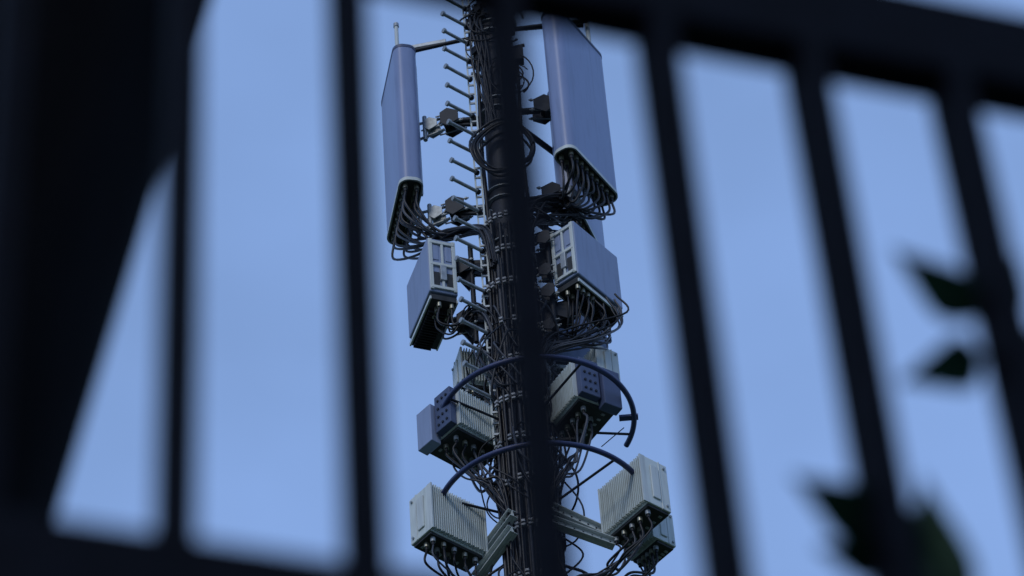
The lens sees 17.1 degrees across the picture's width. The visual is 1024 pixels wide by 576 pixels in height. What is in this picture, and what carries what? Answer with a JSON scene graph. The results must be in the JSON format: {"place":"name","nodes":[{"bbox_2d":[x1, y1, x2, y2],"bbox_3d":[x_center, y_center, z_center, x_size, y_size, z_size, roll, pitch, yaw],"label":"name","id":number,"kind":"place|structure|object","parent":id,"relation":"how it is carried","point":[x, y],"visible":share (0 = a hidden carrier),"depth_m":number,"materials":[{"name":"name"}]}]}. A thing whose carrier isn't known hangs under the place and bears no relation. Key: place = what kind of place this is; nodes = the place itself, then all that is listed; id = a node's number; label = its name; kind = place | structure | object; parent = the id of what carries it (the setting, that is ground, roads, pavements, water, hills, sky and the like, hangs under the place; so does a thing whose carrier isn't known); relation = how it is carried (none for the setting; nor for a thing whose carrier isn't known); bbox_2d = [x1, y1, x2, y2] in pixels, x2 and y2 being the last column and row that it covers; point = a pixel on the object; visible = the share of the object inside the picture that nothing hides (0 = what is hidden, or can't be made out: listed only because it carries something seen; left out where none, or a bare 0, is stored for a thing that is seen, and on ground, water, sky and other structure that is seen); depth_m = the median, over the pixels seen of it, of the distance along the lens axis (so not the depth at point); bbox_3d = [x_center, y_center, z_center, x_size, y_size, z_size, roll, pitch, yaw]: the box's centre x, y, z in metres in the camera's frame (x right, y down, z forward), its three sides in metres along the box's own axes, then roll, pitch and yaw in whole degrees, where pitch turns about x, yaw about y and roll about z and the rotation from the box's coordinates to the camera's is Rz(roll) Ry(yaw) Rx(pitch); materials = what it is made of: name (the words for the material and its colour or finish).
{"place":"outdoors","nodes":[
{"label":"outdoors","id":0,"kind":"place"},
{"bbox_2d":[57,0,1023,575],"label":"sky","id":1,"kind":"structure","parent":0,"point":[268,446],"materials":[{"name":"blue"}]},
{"label":"ground","id":2,"kind":"structure","parent":0,"visible":0},
{"bbox_2d":[0,0,211,517],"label":"leaning tree","id":3,"kind":"object","parent":2,"relation":"on","point":[91,154],"visible":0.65,"depth_m":2.81,"materials":[{"name":"black plant"}]},
{"bbox_2d":[0,0,1023,575],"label":"steel fence","id":4,"kind":"object","parent":2,"relation":"on","point":[958,66],"visible":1,"depth_m":2.20,"materials":[{"name":"metal"}]},
{"bbox_2d":[790,247,1023,575],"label":"climbing plant","id":5,"kind":"object","parent":4,"relation":"attached to","point":[948,293],"visible":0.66,"depth_m":2.16,"materials":[{"name":"green plant"}]},
{"bbox_2d":[393,11,647,575],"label":"telecom mast","id":6,"kind":"object","parent":2,"relation":"on","point":[460,212],"visible":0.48,"depth_m":25.78,"materials":[{"name":"metal"}]},
{"bbox_2d":[381,44,497,270],"bbox_3d":[-0.706,-0.918,27.065,0.502,2.715,1.122,33,-56,-31],"label":"panel antenna","id":7,"kind":"object","parent":6,"relation":"attached to","point":[402,152],"visible":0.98,"depth_m":27.08,"materials":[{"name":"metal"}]},
{"bbox_2d":[409,482,487,575],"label":"ribbed radio unit","id":8,"kind":"object","parent":6,"relation":"attached to","point":[448,528],"visible":1,"depth_m":24.02,"materials":[{"name":"paint"}]},
{"bbox_2d":[407,238,501,360],"bbox_3d":[-0.507,0.238,25.920,0.392,1.442,0.883,26,-53,-27],"label":"remote radio unit","id":9,"kind":"object","parent":6,"relation":"attached to","point":[432,293],"visible":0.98,"depth_m":26.05,"materials":[{"name":"metal"}]},
{"bbox_2d":[416,386,522,575],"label":"ribbed radio unit","id":10,"kind":"object","parent":6,"relation":"attached to","point":[456,435],"visible":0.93,"depth_m":24.74,"materials":[{"name":"paint"}]},
{"bbox_2d":[451,347,489,402],"bbox_3d":[-0.203,1.081,25.404,0.331,1.702,0.493,10,-47,-14],"label":"ribbed radio unit","id":11,"kind":"object","parent":6,"relation":"attached to","point":[458,370],"visible":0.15,"depth_m":25.86,"materials":[{"name":"paint"}]},
{"bbox_2d":[547,91,604,246],"bbox_3d":[0.442,-0.662,27.360,0.364,2.448,1.091,-31,-51,24],"label":"panel antenna","id":12,"kind":"object","parent":6,"relation":"attached to","point":[593,228],"visible":0.01,"depth_m":27.38,"materials":[{"name":"plastic"}]},
{"bbox_2d":[541,28,617,219],"bbox_3d":[0.463,-1.170,27.014,0.929,2.664,0.442,21,-50,-23],"label":"panel antenna","id":13,"kind":"object","parent":6,"relation":"attached to","point":[583,155],"visible":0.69,"depth_m":27.03,"materials":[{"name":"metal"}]},
{"bbox_2d":[556,315,606,374],"bbox_3d":[0.334,0.708,26.167,0.501,1.611,1.002,-36,-53,28],"label":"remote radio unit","id":14,"kind":"object","parent":6,"relation":"attached to","point":[561,365],"visible":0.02,"depth_m":26.43,"materials":[{"name":"metal"}]},
{"bbox_2d":[550,221,623,339],"bbox_3d":[0.510,0.197,25.816,0.831,1.645,0.315,29,-54,-29],"label":"remote radio unit","id":15,"kind":"object","parent":6,"relation":"attached to","point":[585,262],"visible":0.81,"depth_m":26.05,"materials":[{"name":"metal"}]},
{"bbox_2d":[558,357,621,477],"bbox_3d":[0.494,1.374,24.402,0.526,2.010,0.522,21,-50,-23],"label":"ribbed radio unit","id":16,"kind":"object","parent":6,"relation":"attached to","point":[591,402],"visible":0.66,"depth_m":24.81,"materials":[{"name":"paint"}]},
{"bbox_2d":[583,343,620,381],"bbox_3d":[0.508,1.019,25.277,0.634,1.556,0.308,21,-51,-24],"label":"ribbed radio unit","id":17,"kind":"object","parent":6,"relation":"attached to","point":[607,359],"visible":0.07,"depth_m":25.74,"materials":[{"name":"paint"}]},
{"bbox_2d":[577,453,670,575],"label":"ribbed radio unit","id":18,"kind":"object","parent":6,"relation":"attached to","point":[635,509],"visible":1,"depth_m":24.01,"materials":[{"name":"paint"}]},
{"bbox_2d":[624,514,675,575],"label":"ribbed radio unit","id":19,"kind":"object","parent":6,"relation":"attached to","point":[658,545],"visible":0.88,"depth_m":24.17,"materials":[{"name":"paint"}]}
]}

